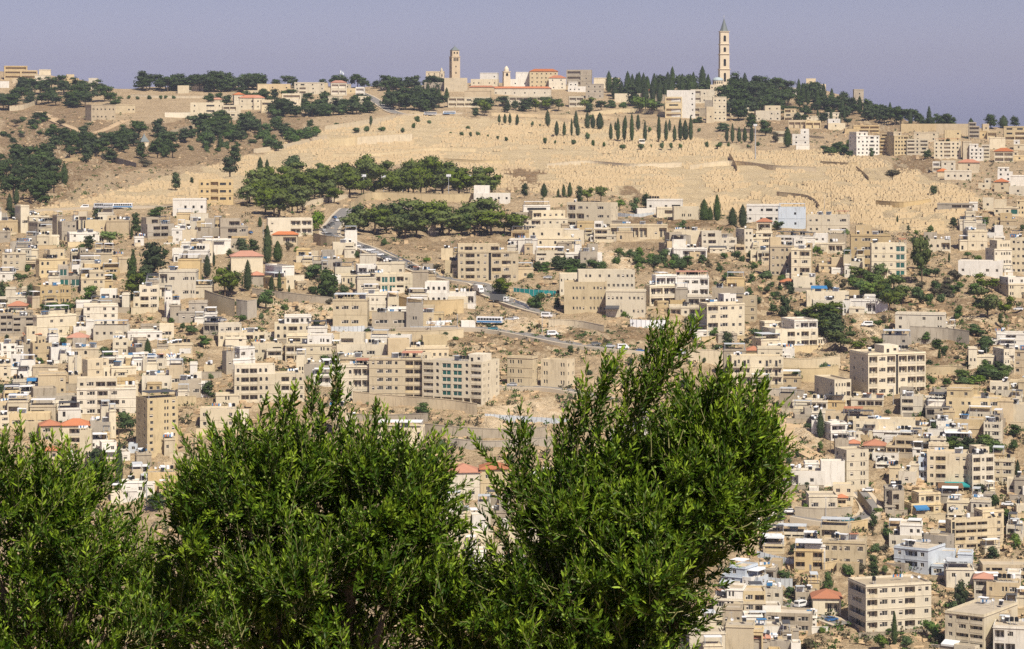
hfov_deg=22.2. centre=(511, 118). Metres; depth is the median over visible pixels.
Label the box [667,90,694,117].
apartment block
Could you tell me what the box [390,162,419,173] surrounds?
pine tree
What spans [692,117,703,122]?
broadleaf tree
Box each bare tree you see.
[1,298,7,307]
[89,290,97,299]
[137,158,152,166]
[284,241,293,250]
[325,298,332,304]
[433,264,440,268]
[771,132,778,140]
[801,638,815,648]
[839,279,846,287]
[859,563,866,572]
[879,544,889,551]
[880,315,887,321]
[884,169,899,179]
[915,281,925,288]
[930,287,939,295]
[940,283,950,293]
[942,278,952,283]
[942,289,954,297]
[947,269,958,279]
[952,273,962,280]
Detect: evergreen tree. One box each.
[0,168,6,182]
[0,175,15,192]
[0,280,5,295]
[6,143,27,165]
[8,207,14,216]
[9,89,21,102]
[15,77,27,87]
[23,95,32,102]
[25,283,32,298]
[26,158,39,172]
[28,90,36,100]
[29,178,52,201]
[36,167,56,185]
[38,80,51,92]
[39,142,52,160]
[47,134,61,146]
[58,127,70,140]
[61,93,69,104]
[67,93,80,107]
[67,132,77,139]
[73,136,81,150]
[78,138,99,153]
[78,144,93,162]
[83,235,93,248]
[84,448,108,473]
[92,208,102,218]
[102,148,118,161]
[112,136,120,149]
[116,130,128,145]
[117,135,129,151]
[119,126,130,131]
[126,256,137,293]
[127,132,140,146]
[131,212,140,232]
[133,70,147,89]
[135,142,148,157]
[139,242,168,272]
[139,266,154,279]
[144,491,164,507]
[146,139,162,153]
[150,118,163,134]
[153,124,166,136]
[154,74,163,88]
[159,140,169,152]
[159,143,170,157]
[166,78,180,90]
[171,171,180,188]
[176,128,190,142]
[178,78,191,88]
[185,76,195,85]
[200,380,214,396]
[201,124,213,133]
[204,82,213,91]
[214,92,222,98]
[215,79,226,91]
[217,112,232,124]
[219,155,240,176]
[220,72,235,78]
[220,95,232,104]
[221,76,237,91]
[226,125,237,130]
[226,248,233,255]
[227,144,240,164]
[233,237,249,250]
[235,129,247,141]
[236,76,247,91]
[236,113,248,121]
[238,118,250,131]
[247,238,259,250]
[254,74,267,87]
[264,138,273,147]
[269,89,279,98]
[270,79,280,83]
[270,118,279,130]
[277,125,287,134]
[284,99,297,113]
[287,105,301,116]
[301,101,317,114]
[306,119,314,126]
[313,99,327,105]
[313,267,337,297]
[316,105,325,115]
[317,91,331,103]
[331,274,341,295]
[338,103,347,114]
[347,98,359,112]
[347,203,372,230]
[349,95,360,103]
[361,96,374,103]
[364,101,377,112]
[371,80,379,87]
[375,204,386,216]
[379,95,388,104]
[385,201,405,214]
[389,76,400,89]
[397,80,406,87]
[398,97,411,109]
[398,213,413,232]
[403,77,410,87]
[407,75,423,88]
[410,97,429,110]
[419,91,432,108]
[420,99,431,111]
[429,95,439,108]
[431,76,440,87]
[450,212,472,234]
[471,107,478,116]
[485,97,493,106]
[494,278,509,293]
[501,103,512,112]
[511,100,518,108]
[518,99,530,111]
[520,183,529,197]
[525,97,533,106]
[533,261,542,269]
[550,256,559,268]
[551,258,567,266]
[553,297,560,306]
[555,262,564,270]
[567,346,573,354]
[568,259,579,266]
[575,185,583,201]
[577,262,587,268]
[584,103,593,111]
[609,77,620,93]
[622,84,631,92]
[626,84,639,105]
[640,192,650,206]
[656,74,664,86]
[673,74,688,89]
[686,74,699,88]
[686,313,696,327]
[697,81,709,88]
[722,331,733,347]
[726,98,735,113]
[727,77,738,84]
[727,99,748,120]
[742,92,755,106]
[745,113,758,127]
[746,100,759,111]
[757,119,774,135]
[768,303,779,313]
[775,510,786,521]
[776,295,791,316]
[786,287,795,293]
[788,543,796,553]
[793,112,801,119]
[794,95,805,106]
[797,308,809,316]
[806,83,819,99]
[813,89,826,107]
[815,305,837,318]
[817,315,832,334]
[820,112,828,121]
[821,320,846,337]
[830,142,840,150]
[831,313,845,327]
[839,91,849,97]
[845,105,851,116]
[846,97,856,107]
[859,104,874,120]
[860,98,871,111]
[866,554,878,567]
[868,513,878,530]
[869,565,879,575]
[871,104,879,114]
[876,106,890,122]
[923,150,931,158]
[925,117,931,123]
[926,359,933,364]
[930,185,938,194]
[930,339,942,348]
[940,348,946,355]
[948,117,956,123]
[948,217,957,226]
[952,579,968,604]
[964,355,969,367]
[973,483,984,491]
[974,368,989,376]
[982,369,991,378]
[983,114,997,128]
[991,372,1001,380]
[993,361,1002,368]
[998,313,1002,326]
[1005,424,1022,436]
[1010,116,1019,125]
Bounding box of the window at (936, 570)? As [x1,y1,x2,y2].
[934,568,941,572]
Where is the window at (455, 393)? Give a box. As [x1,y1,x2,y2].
[453,391,461,395]
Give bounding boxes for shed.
[26,376,37,389]
[29,245,38,259]
[66,371,80,391]
[67,352,81,373]
[69,248,78,267]
[74,302,83,319]
[111,481,122,503]
[112,251,122,261]
[132,464,149,472]
[134,444,151,466]
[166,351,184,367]
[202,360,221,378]
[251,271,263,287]
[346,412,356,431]
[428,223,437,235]
[441,242,452,259]
[461,320,474,326]
[746,346,756,353]
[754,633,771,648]
[780,278,792,289]
[803,530,817,538]
[811,415,817,435]
[834,434,848,455]
[837,494,847,505]
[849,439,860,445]
[875,457,889,467]
[932,520,945,532]
[947,504,964,517]
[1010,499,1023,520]
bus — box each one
[94,203,112,207]
[113,203,132,207]
[424,112,436,114]
[443,111,455,113]
[476,316,502,323]
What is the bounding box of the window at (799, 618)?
[798,616,808,620]
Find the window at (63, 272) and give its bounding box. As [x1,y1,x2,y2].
[60,269,66,275]
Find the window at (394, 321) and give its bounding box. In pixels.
[393,320,405,322]
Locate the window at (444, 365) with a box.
[442,363,450,367]
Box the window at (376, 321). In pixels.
[375,320,387,322]
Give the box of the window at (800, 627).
[798,626,808,629]
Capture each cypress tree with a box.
[6,193,12,210]
[13,187,20,203]
[61,163,68,183]
[115,440,123,487]
[144,338,151,352]
[202,255,211,278]
[212,252,215,265]
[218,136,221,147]
[243,259,252,290]
[257,157,262,168]
[257,217,262,226]
[262,224,272,263]
[269,276,274,289]
[272,241,282,261]
[277,271,281,290]
[540,184,547,197]
[544,110,550,125]
[554,121,559,135]
[561,184,565,197]
[562,122,566,134]
[567,182,572,195]
[570,118,572,135]
[573,111,578,127]
[575,123,579,135]
[584,112,589,128]
[590,114,595,126]
[595,112,603,128]
[605,71,611,92]
[608,123,612,138]
[611,82,617,98]
[615,118,620,140]
[619,81,623,92]
[622,118,626,142]
[623,71,630,83]
[629,113,634,140]
[635,115,640,129]
[637,81,641,92]
[640,72,646,86]
[641,82,649,99]
[643,121,646,140]
[646,76,649,88]
[650,81,655,98]
[651,73,657,86]
[656,83,662,101]
[656,115,660,141]
[662,79,667,96]
[663,121,667,139]
[664,72,669,83]
[667,78,674,89]
[670,66,675,85]
[672,125,676,140]
[678,75,685,89]
[678,118,682,140]
[682,120,688,139]
[686,75,695,89]
[688,115,692,139]
[692,71,696,88]
[698,65,705,83]
[699,199,710,219]
[705,74,710,88]
[708,207,713,219]
[712,195,721,220]
[725,125,728,141]
[727,207,737,225]
[730,123,734,142]
[737,127,741,141]
[737,204,748,227]
[742,73,747,81]
[742,127,746,141]
[749,125,753,142]
[783,127,791,146]
[796,79,800,95]
[800,83,805,100]
[805,88,810,104]
[814,91,820,106]
[816,409,824,437]
[821,83,826,96]
[856,96,862,113]
[891,611,897,644]
[907,108,912,123]
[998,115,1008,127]
[1015,459,1019,474]
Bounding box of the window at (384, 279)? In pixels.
[382,277,387,282]
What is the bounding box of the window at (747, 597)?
[745,595,752,599]
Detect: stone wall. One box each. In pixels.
[10,100,36,110]
[62,152,106,161]
[101,153,135,166]
[131,94,232,97]
[165,112,189,117]
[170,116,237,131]
[204,289,234,316]
[236,200,252,206]
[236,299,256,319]
[252,288,332,304]
[254,134,326,152]
[300,194,348,208]
[313,233,344,246]
[325,114,395,129]
[329,136,357,146]
[333,147,475,157]
[333,328,463,341]
[346,412,427,423]
[350,192,506,207]
[353,391,476,414]
[357,134,411,144]
[390,293,463,315]
[425,423,546,438]
[444,158,506,163]
[448,436,552,449]
[491,112,688,123]
[547,161,681,167]
[548,319,603,331]
[590,108,664,115]
[688,349,722,365]
[689,161,815,171]
[729,153,736,169]
[734,128,823,138]
[767,388,803,396]
[777,191,819,205]
[783,355,839,367]
[783,365,838,381]
[795,506,851,518]
[820,161,857,165]
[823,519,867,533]
[823,559,840,569]
[856,166,868,179]
[857,490,871,513]
[876,199,930,207]
[910,326,968,344]
[926,365,966,375]
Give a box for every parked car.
[507,382,516,385]
[784,508,794,512]
[824,616,837,621]
[862,487,873,491]
[1001,501,1012,505]
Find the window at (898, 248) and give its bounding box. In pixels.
[896,246,904,251]
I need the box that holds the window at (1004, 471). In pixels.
[1003,470,1010,473]
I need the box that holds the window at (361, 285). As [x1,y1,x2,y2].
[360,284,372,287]
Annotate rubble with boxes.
[0,110,1023,648]
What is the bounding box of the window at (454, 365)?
[453,364,461,368]
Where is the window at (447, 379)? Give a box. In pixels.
[442,377,450,381]
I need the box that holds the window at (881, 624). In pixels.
[879,622,887,626]
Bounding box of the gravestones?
[29,115,980,233]
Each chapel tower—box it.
[440,68,443,78]
[502,66,510,85]
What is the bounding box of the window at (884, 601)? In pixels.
[879,599,887,604]
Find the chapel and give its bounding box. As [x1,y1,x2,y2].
[139,134,148,146]
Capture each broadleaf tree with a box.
[13,273,27,278]
[36,357,45,363]
[45,306,67,309]
[82,285,97,299]
[98,231,120,244]
[99,346,113,357]
[108,273,116,278]
[116,411,135,432]
[147,206,164,215]
[184,325,198,332]
[189,128,196,137]
[198,335,212,344]
[202,133,214,145]
[222,129,232,140]
[252,115,259,122]
[254,130,269,139]
[256,289,274,307]
[261,122,272,131]
[268,108,282,115]
[269,116,284,123]
[273,141,283,150]
[280,303,288,314]
[281,155,303,165]
[285,130,296,142]
[293,129,303,136]
[300,132,312,139]
[301,126,311,131]
[303,263,321,278]
[311,126,321,133]
[312,210,324,229]
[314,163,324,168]
[317,103,335,115]
[334,105,345,114]
[358,101,369,112]
[414,402,431,413]
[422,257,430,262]
[528,291,545,307]
[539,262,550,270]
[563,265,577,271]
[586,259,598,268]
[596,261,607,267]
[608,99,616,107]
[615,199,625,209]
[615,248,621,253]
[618,102,627,107]
[628,197,639,212]
[630,96,647,113]
[634,262,642,267]
[637,250,644,256]
[645,99,658,114]
[652,258,662,266]
[658,248,669,259]
[667,260,675,266]
[678,220,686,227]
[682,255,693,264]
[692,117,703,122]
[698,255,708,263]
[708,327,718,335]
[715,122,730,130]
[716,263,723,270]
[720,252,727,258]
[730,250,741,259]
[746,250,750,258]
[749,328,762,336]
[751,262,757,270]
[759,269,771,278]
[772,221,784,229]
[777,570,785,578]
[784,586,794,598]
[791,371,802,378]
[813,245,823,255]
[817,441,823,452]
[818,145,833,152]
[819,626,825,632]
[822,570,833,588]
[838,146,848,152]
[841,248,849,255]
[845,150,852,155]
[847,278,856,289]
[850,278,865,288]
[853,279,867,294]
[860,281,877,293]
[862,271,873,282]
[869,148,874,156]
[870,273,883,283]
[870,543,881,552]
[872,262,889,276]
[873,507,882,511]
[873,633,889,648]
[874,319,883,326]
[878,283,893,295]
[881,565,888,574]
[886,273,902,286]
[892,284,912,290]
[901,635,913,646]
[910,285,922,297]
[915,265,927,274]
[920,619,941,641]
[922,331,930,342]
[924,269,931,275]
[926,225,933,231]
[927,375,935,383]
[930,268,939,277]
[930,280,942,290]
[942,378,951,386]
[944,283,956,293]
[953,285,962,291]
[953,305,962,318]
[954,368,970,377]
[957,377,968,383]
[964,377,976,384]
[966,324,985,335]
[967,283,981,293]
[970,374,986,384]
[974,255,981,259]
[976,335,994,344]
[979,359,988,366]
[981,217,988,224]
[982,364,996,370]
[986,444,1005,451]
[986,546,1000,558]
[990,369,1002,376]
[997,364,1012,371]
[999,370,1010,378]
[1008,438,1018,453]
[1011,533,1021,544]
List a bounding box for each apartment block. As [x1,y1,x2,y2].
[57,376,138,421]
[136,389,177,456]
[215,363,304,405]
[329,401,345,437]
[369,351,424,396]
[422,352,498,406]
[456,243,533,282]
[529,69,557,86]
[665,97,681,117]
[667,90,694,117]
[688,293,744,342]
[712,97,726,121]
[769,237,794,280]
[785,242,812,278]
[835,446,868,490]
[847,569,931,639]
[849,132,879,155]
[849,343,925,395]
[850,225,905,278]
[879,133,886,154]
[887,132,908,155]
[907,139,927,155]
[927,442,970,490]
[931,596,1017,648]
[934,141,960,159]
[946,507,1004,553]
[968,122,979,138]
[968,444,994,491]
[969,144,983,160]
[982,145,989,159]
[985,239,1016,275]
[1010,230,1023,274]
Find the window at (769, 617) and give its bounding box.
[767,615,777,619]
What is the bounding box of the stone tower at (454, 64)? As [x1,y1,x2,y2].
[449,46,460,77]
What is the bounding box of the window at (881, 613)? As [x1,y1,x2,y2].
[879,610,887,615]
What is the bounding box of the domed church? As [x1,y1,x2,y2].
[710,77,722,95]
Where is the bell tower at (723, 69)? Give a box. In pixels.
[717,16,729,84]
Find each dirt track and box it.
[34,111,144,133]
[764,407,829,466]
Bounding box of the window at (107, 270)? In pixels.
[105,269,116,271]
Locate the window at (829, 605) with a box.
[827,603,831,611]
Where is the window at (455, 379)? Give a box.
[453,377,461,381]
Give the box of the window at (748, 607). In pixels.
[746,605,752,609]
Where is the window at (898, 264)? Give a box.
[896,262,904,267]
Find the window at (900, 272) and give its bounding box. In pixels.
[896,271,904,274]
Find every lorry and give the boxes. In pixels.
[473,284,483,292]
[490,294,508,301]
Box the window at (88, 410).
[87,409,94,412]
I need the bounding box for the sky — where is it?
[0,0,1023,127]
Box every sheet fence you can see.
[331,326,364,331]
[384,249,411,263]
[426,320,451,325]
[485,413,565,424]
[513,287,555,296]
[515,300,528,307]
[618,212,653,216]
[630,319,664,328]
[757,551,811,570]
[768,576,792,587]
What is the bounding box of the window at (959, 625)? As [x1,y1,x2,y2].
[958,624,965,628]
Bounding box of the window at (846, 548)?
[844,546,849,550]
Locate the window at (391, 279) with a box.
[389,277,395,282]
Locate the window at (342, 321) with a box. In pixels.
[341,320,348,323]
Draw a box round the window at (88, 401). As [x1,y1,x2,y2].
[87,400,94,403]
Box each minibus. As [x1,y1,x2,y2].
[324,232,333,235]
[541,312,552,316]
[546,330,558,335]
[617,344,628,348]
[794,599,808,607]
[861,321,872,325]
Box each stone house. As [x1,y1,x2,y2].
[0,81,8,87]
[0,211,17,234]
[0,227,10,242]
[0,267,15,281]
[0,286,26,306]
[0,303,20,313]
[0,309,22,336]
[0,338,23,358]
[0,359,10,380]
[0,393,11,410]
[0,410,8,428]
[2,243,35,273]
[2,385,32,394]
[3,383,35,403]
[3,394,56,435]
[4,66,37,79]
[7,301,28,312]
[9,336,30,358]
[10,231,36,251]
[10,351,24,365]
[11,362,28,376]
[11,375,26,389]
[12,310,32,332]
[15,205,48,233]
[20,354,57,377]
[24,304,76,342]
[27,282,70,308]
[29,216,51,234]
[30,335,51,361]
[31,386,76,408]
[32,224,59,248]
[35,75,50,80]
[36,249,67,277]
[38,370,66,392]
[38,419,60,443]
[39,69,50,74]
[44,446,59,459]
[47,328,70,363]
[48,260,90,287]
[52,211,76,240]
[60,418,90,443]
[66,74,78,82]
[66,332,89,346]
[67,228,112,246]
[69,316,93,337]
[71,337,103,357]
[73,211,78,229]
[75,300,91,307]
[78,204,113,232]
[78,247,93,261]
[78,425,92,460]
[79,255,130,276]
[80,268,112,296]
[82,358,108,375]
[83,303,117,324]
[85,105,115,121]
[86,440,132,465]
[89,78,97,89]
[89,399,115,439]
[91,288,129,312]
[93,320,129,340]
[93,431,107,447]
[94,243,114,261]
[101,351,142,365]
[103,357,136,376]
[106,214,130,236]
[113,330,132,354]
[116,105,134,112]
[122,462,154,502]
[127,323,173,340]
[128,337,148,355]
[128,442,137,452]
[131,275,158,314]
[132,349,169,370]
[133,233,144,246]
[140,462,174,492]
[141,216,173,239]
[142,355,183,394]
[157,339,192,357]
[158,254,213,298]
[162,285,179,320]
[163,432,184,457]
[164,219,185,243]
[167,340,174,352]
[170,300,217,326]
[172,198,206,215]
[172,241,190,261]
[176,208,208,228]
[177,85,188,93]
[177,361,209,406]
[179,238,205,248]
[182,217,204,240]
[183,236,213,267]
[188,83,203,90]
[190,102,223,117]
[195,403,248,436]
[197,223,244,254]
[198,179,232,204]
[203,317,223,334]
[205,216,221,237]
[212,98,221,101]
[218,322,273,347]
[219,218,248,243]
[222,345,254,376]
[223,105,240,117]
[229,250,263,272]
[232,92,244,104]
[239,95,264,109]
[251,339,282,360]
[253,96,261,109]
[257,84,268,90]
[261,100,273,112]
[263,264,306,290]
[267,217,312,236]
[269,84,290,95]
[271,231,298,245]
[274,314,327,344]
[282,93,302,105]
[285,333,348,362]
[294,82,323,93]
[294,248,318,268]
[296,349,330,379]
[312,250,341,269]
[312,368,331,386]
[321,358,340,373]
[324,83,329,92]
[328,96,342,102]
[330,80,346,95]
[332,226,356,257]
[332,262,375,287]
[332,291,369,326]
[332,329,411,356]
[337,351,368,363]
[340,358,368,400]
[347,84,355,93]
[355,265,412,293]
[356,87,364,94]
[360,249,404,271]
[362,283,398,316]
[372,297,422,326]
[377,419,424,449]
[387,334,448,358]
[408,280,475,308]
[412,263,435,291]
[423,305,444,325]
[424,82,443,90]
[426,71,444,77]
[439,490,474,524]
[444,78,466,91]
[444,247,456,276]
[446,463,481,499]
[447,96,583,107]
[449,511,475,554]
[464,90,490,96]
[469,85,493,94]
[469,546,490,572]
[470,507,492,549]
[471,73,498,85]
[474,185,510,204]
[478,489,510,528]
[479,462,508,498]
[494,86,550,95]
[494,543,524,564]
[507,239,516,277]
[507,355,537,385]
[509,235,537,254]
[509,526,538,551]
[510,72,529,85]
[511,210,567,229]
[511,226,535,237]
[523,201,549,211]
[529,228,583,249]
[535,246,564,262]
[541,357,574,387]
[543,198,576,206]
[549,75,565,88]
[559,269,646,318]
[560,221,593,239]
[565,240,582,259]
[566,70,591,85]
[567,199,628,226]
[568,82,585,91]
[579,243,601,265]
[585,84,603,98]
[590,221,616,242]
[594,78,619,87]
[609,218,667,241]
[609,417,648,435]
[615,93,649,102]
[636,208,655,213]
[645,272,687,309]
[647,196,682,207]
[656,207,671,218]
[659,232,690,254]
[666,239,706,259]
[668,294,711,316]
[672,206,698,219]
[674,227,704,246]
[676,270,708,293]
[685,609,725,648]
[690,89,714,102]
[695,107,699,117]
[700,100,711,116]
[701,230,744,252]
[706,107,713,122]
[712,272,744,301]
[712,557,771,586]
[713,580,746,624]
[722,343,801,387]
[722,603,766,648]
[725,581,782,620]
[729,107,753,116]
[736,226,752,252]
[743,292,756,321]
[743,611,799,638]
[746,204,780,223]
[748,512,783,540]
[751,246,768,265]
[751,317,826,352]
[752,231,772,248]
[754,105,780,120]
[756,218,772,230]
[757,557,782,577]
[762,532,783,550]
[763,535,785,553]
[766,607,813,635]
[766,620,800,648]
[767,341,794,357]
[775,131,789,142]
[776,231,809,241]
[776,523,807,537]
[778,203,805,228]
[779,387,845,413]
[784,109,803,120]
[784,459,844,492]
[786,406,811,423]
[788,120,806,129]
[792,129,808,144]
[793,238,820,247]
[793,272,815,292]
[793,538,823,572]
[794,571,819,602]
[795,144,809,149]
[802,229,845,253]
[804,516,867,574]
[805,121,820,128]
[805,486,837,507]
[806,78,825,89]
[806,112,839,120]
[806,286,863,317]
[806,608,827,633]
[807,209,849,232]
[810,588,842,615]
[811,406,825,420]
[814,375,850,405]
[815,257,842,274]
[823,419,864,444]
[825,406,862,422]
[827,119,844,129]
[833,482,852,505]
[843,250,864,277]
[843,290,887,315]
[844,125,879,133]
[847,409,940,439]
[847,412,880,441]
[850,390,883,410]
[853,89,863,103]
[863,439,886,454]
[864,417,915,442]
[872,447,899,460]
[879,430,924,458]
[882,327,910,347]
[883,478,906,516]
[887,460,900,483]
[887,485,903,509]
[887,518,953,574]
[888,518,923,549]
[895,311,955,328]
[899,461,918,484]
[900,124,935,132]
[900,386,923,416]
[904,489,945,521]
[912,427,932,452]
[914,132,938,141]
[918,452,926,480]
[922,232,950,252]
[923,387,946,399]
[923,397,952,418]
[927,408,954,435]
[928,384,1005,426]
[930,432,945,441]
[931,548,980,580]
[932,161,940,172]
[936,124,967,134]
[936,483,964,497]
[937,168,945,176]
[937,203,972,210]
[937,486,971,519]
[940,160,955,169]
[943,558,1023,589]
[944,130,960,140]
[944,170,971,180]
[944,420,968,437]
[944,430,971,440]
[953,409,984,435]
[957,159,979,172]
[958,210,982,230]
[958,216,987,250]
[958,259,1002,277]
[962,141,971,159]
[966,486,995,516]
[967,346,994,368]
[969,202,977,210]
[972,572,993,598]
[978,178,990,189]
[980,124,988,137]
[983,197,993,210]
[983,408,1003,444]
[986,225,1004,241]
[986,568,1023,614]
[987,131,997,138]
[989,137,1004,148]
[990,377,1008,393]
[991,276,1023,297]
[992,324,1023,348]
[992,445,1014,485]
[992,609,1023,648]
[993,178,1009,191]
[993,344,1014,373]
[994,148,1012,162]
[994,199,1018,216]
[995,213,1016,228]
[996,376,1023,398]
[997,398,1013,424]
[998,167,1012,182]
[1003,126,1023,140]
[1006,511,1023,540]
[1007,471,1023,502]
[1009,186,1023,195]
[1010,175,1023,185]
[1010,345,1023,374]
[1010,389,1023,428]
[1013,140,1023,149]
[1013,151,1023,160]
[1016,200,1023,216]
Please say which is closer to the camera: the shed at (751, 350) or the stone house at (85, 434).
the stone house at (85, 434)
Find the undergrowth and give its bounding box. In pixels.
[0,110,1023,648]
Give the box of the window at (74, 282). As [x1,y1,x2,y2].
[71,279,79,285]
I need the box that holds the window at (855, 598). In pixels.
[853,595,861,602]
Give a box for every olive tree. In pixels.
[0,409,223,648]
[93,349,552,648]
[449,306,799,648]
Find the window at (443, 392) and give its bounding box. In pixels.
[442,390,450,394]
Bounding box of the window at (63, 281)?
[60,279,68,284]
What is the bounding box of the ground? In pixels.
[0,71,1023,648]
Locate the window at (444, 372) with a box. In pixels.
[442,370,450,374]
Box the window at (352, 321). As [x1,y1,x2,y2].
[351,320,358,323]
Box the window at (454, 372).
[453,370,461,374]
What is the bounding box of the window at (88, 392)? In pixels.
[87,391,94,394]
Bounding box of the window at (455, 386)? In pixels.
[453,384,461,388]
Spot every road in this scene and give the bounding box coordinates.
[29,206,172,211]
[319,208,557,316]
[332,325,681,359]
[355,93,462,115]
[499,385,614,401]
[782,597,852,627]
[790,491,881,525]
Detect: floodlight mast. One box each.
[446,174,450,193]
[753,124,756,158]
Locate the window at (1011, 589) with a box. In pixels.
[1009,587,1016,591]
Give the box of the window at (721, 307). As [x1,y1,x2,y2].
[720,306,727,309]
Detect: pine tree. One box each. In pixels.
[0,94,6,109]
[0,95,20,109]
[0,160,17,173]
[0,175,23,196]
[5,93,20,100]
[10,167,29,179]
[14,86,29,99]
[18,177,38,200]
[19,146,33,156]
[20,155,39,160]
[24,164,40,177]
[25,78,39,92]
[26,146,50,161]
[33,81,40,92]
[34,92,48,100]
[39,156,63,172]
[43,171,65,192]
[44,76,54,86]
[44,150,55,159]
[45,86,58,92]
[46,127,60,135]
[46,179,53,191]
[48,94,62,105]
[50,75,67,85]
[57,82,69,94]
[61,142,74,157]
[62,138,73,145]
[66,90,85,106]
[67,84,86,90]
[69,77,82,84]
[70,85,83,91]
[70,133,96,146]
[73,127,85,136]
[76,93,93,104]
[79,122,93,130]
[80,82,90,92]
[82,136,108,152]
[86,88,100,101]
[90,79,102,87]
[92,83,105,90]
[93,141,111,153]
[95,85,113,101]
[101,133,118,147]
[103,92,117,104]
[109,96,123,104]
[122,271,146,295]
[129,120,148,139]
[139,78,152,90]
[145,74,159,89]
[147,143,163,157]
[152,79,165,90]
[153,132,175,140]
[161,76,173,91]
[168,143,180,157]
[169,132,179,142]
[170,73,184,78]
[171,77,188,84]
[185,113,215,124]
[189,74,206,90]
[195,76,212,86]
[197,122,216,130]
[201,73,221,78]
[203,76,223,91]
[203,95,213,101]
[205,116,228,122]
[207,70,225,78]
[210,266,241,295]
[211,109,231,118]
[211,128,222,136]
[213,119,228,127]
[214,124,229,129]
[216,128,227,135]
[224,270,242,294]
[225,130,239,138]
[236,185,257,204]
[240,75,255,89]
[241,90,251,94]
[241,167,269,185]
[244,73,261,89]
[246,122,258,133]
[248,182,265,204]
[251,188,274,214]
[252,179,275,187]
[255,171,278,183]
[256,184,277,189]
[258,188,288,215]
[259,88,269,94]
[261,92,273,99]
[263,166,287,178]
[264,191,298,217]
[268,98,290,115]
[272,177,289,187]
[274,187,287,191]
[276,161,306,174]
[279,89,298,95]
[279,171,310,187]
[279,172,291,185]
[280,75,296,83]
[285,185,299,194]
[290,196,303,212]
[292,189,312,212]
[297,185,313,197]
[300,183,312,188]
[303,93,313,99]
[303,105,321,116]
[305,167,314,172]
[306,168,337,197]
[310,182,330,197]
[315,167,340,173]
[317,179,341,202]
[325,187,344,203]
[328,74,344,81]
[329,105,339,114]
[330,97,348,106]
[333,170,366,197]
[334,161,350,174]
[335,76,349,83]
[335,173,342,187]
[338,209,371,229]
[338,212,363,229]
[339,165,355,173]
[341,166,355,172]
[348,74,365,86]
[348,103,366,113]
[351,153,378,167]
[352,160,380,190]
[356,173,373,192]
[357,79,370,86]
[362,207,391,234]
[363,179,383,191]
[374,167,404,191]
[375,160,394,175]
[375,216,394,232]
[377,81,388,90]
[377,211,395,229]
[379,75,390,81]
[383,90,403,109]
[387,209,424,238]
[389,197,424,214]
[390,93,410,109]
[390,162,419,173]
[390,179,405,191]
[395,87,412,97]
[397,170,421,192]
[400,158,424,170]
[402,174,423,192]
[403,216,431,237]
[407,96,424,109]
[409,89,420,97]
[410,166,434,192]
[412,86,424,91]
[414,199,448,219]
[419,156,435,175]
[419,214,431,231]
[421,176,432,192]
[422,155,442,170]
[423,75,436,83]
[423,159,455,175]
[428,166,461,193]
[429,211,449,234]
[430,87,441,93]
[431,206,454,229]
[432,209,467,235]
[434,93,449,106]
[435,160,458,187]
[443,170,474,193]
[452,196,501,229]
[458,166,470,190]
[461,208,488,234]
[469,165,496,181]
[470,98,483,106]
[472,209,505,234]
[473,172,498,190]
[477,99,491,110]
[482,166,502,192]
[490,277,513,293]
[492,221,513,233]
[494,96,510,106]
[504,212,531,228]
[529,99,540,111]
[538,97,557,107]
[541,98,551,106]
[553,99,565,110]
[578,97,595,106]
[582,187,594,201]
[594,100,608,109]
[594,185,607,201]
[656,101,663,107]
[714,85,737,96]
[726,91,746,103]
[727,72,748,81]
[730,80,750,85]
[732,82,751,92]
[736,87,746,92]
[746,83,768,96]
[749,80,766,89]
[752,75,761,81]
[753,92,763,102]
[755,101,769,110]
[760,76,775,86]
[762,88,784,95]
[764,93,791,105]
[766,81,782,90]
[768,97,785,106]
[769,77,784,86]
[776,80,796,89]
[779,88,798,104]
[781,90,795,105]
[781,105,796,112]
[798,107,811,117]
[799,81,821,90]
[799,114,808,119]
[805,303,826,313]
[806,313,832,324]
[809,103,819,109]
[812,301,845,316]
[819,319,845,328]
[821,97,844,109]
[824,330,858,351]
[839,97,849,106]
[842,118,851,126]
[844,104,859,114]
[847,265,864,276]
[850,337,868,348]
[868,336,885,343]
[873,283,903,310]
[888,107,903,124]
[889,109,908,123]
[895,286,911,304]
[904,109,917,117]
[910,234,933,281]
[912,114,924,123]
[936,113,951,123]
[971,286,1001,317]
[973,272,1000,292]
[997,295,1015,315]
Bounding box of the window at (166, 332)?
[162,331,171,334]
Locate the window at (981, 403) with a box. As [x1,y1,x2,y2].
[980,402,987,405]
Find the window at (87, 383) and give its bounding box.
[86,382,93,385]
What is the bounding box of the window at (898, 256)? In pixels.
[896,254,904,259]
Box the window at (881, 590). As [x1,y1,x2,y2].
[879,588,887,592]
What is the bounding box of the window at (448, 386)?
[442,384,450,388]
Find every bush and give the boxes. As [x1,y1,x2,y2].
[0,131,6,136]
[9,119,21,123]
[9,137,17,142]
[19,116,26,121]
[25,264,30,270]
[26,119,36,124]
[30,112,40,118]
[38,111,50,121]
[55,120,65,125]
[59,337,66,342]
[162,249,169,257]
[239,314,246,320]
[247,139,256,143]
[308,286,316,293]
[339,284,349,292]
[380,238,387,244]
[414,116,419,121]
[527,272,533,277]
[595,264,604,268]
[611,256,620,263]
[630,251,637,256]
[632,254,640,263]
[637,257,646,263]
[647,256,654,264]
[670,263,679,268]
[673,257,684,267]
[679,259,687,269]
[714,344,722,349]
[738,255,744,261]
[747,274,755,281]
[767,282,774,287]
[782,571,790,578]
[785,282,793,287]
[803,422,810,427]
[819,362,827,366]
[824,279,832,286]
[841,563,854,576]
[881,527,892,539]
[884,409,891,415]
[917,292,924,302]
[924,293,934,301]
[925,295,931,301]
[930,422,936,428]
[936,293,945,301]
[946,436,960,448]
[946,440,957,446]
[950,600,957,607]
[954,442,963,447]
[960,436,977,451]
[978,434,994,440]
[978,438,992,444]
[980,343,989,352]
[989,493,999,506]
[990,440,1006,446]
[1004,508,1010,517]

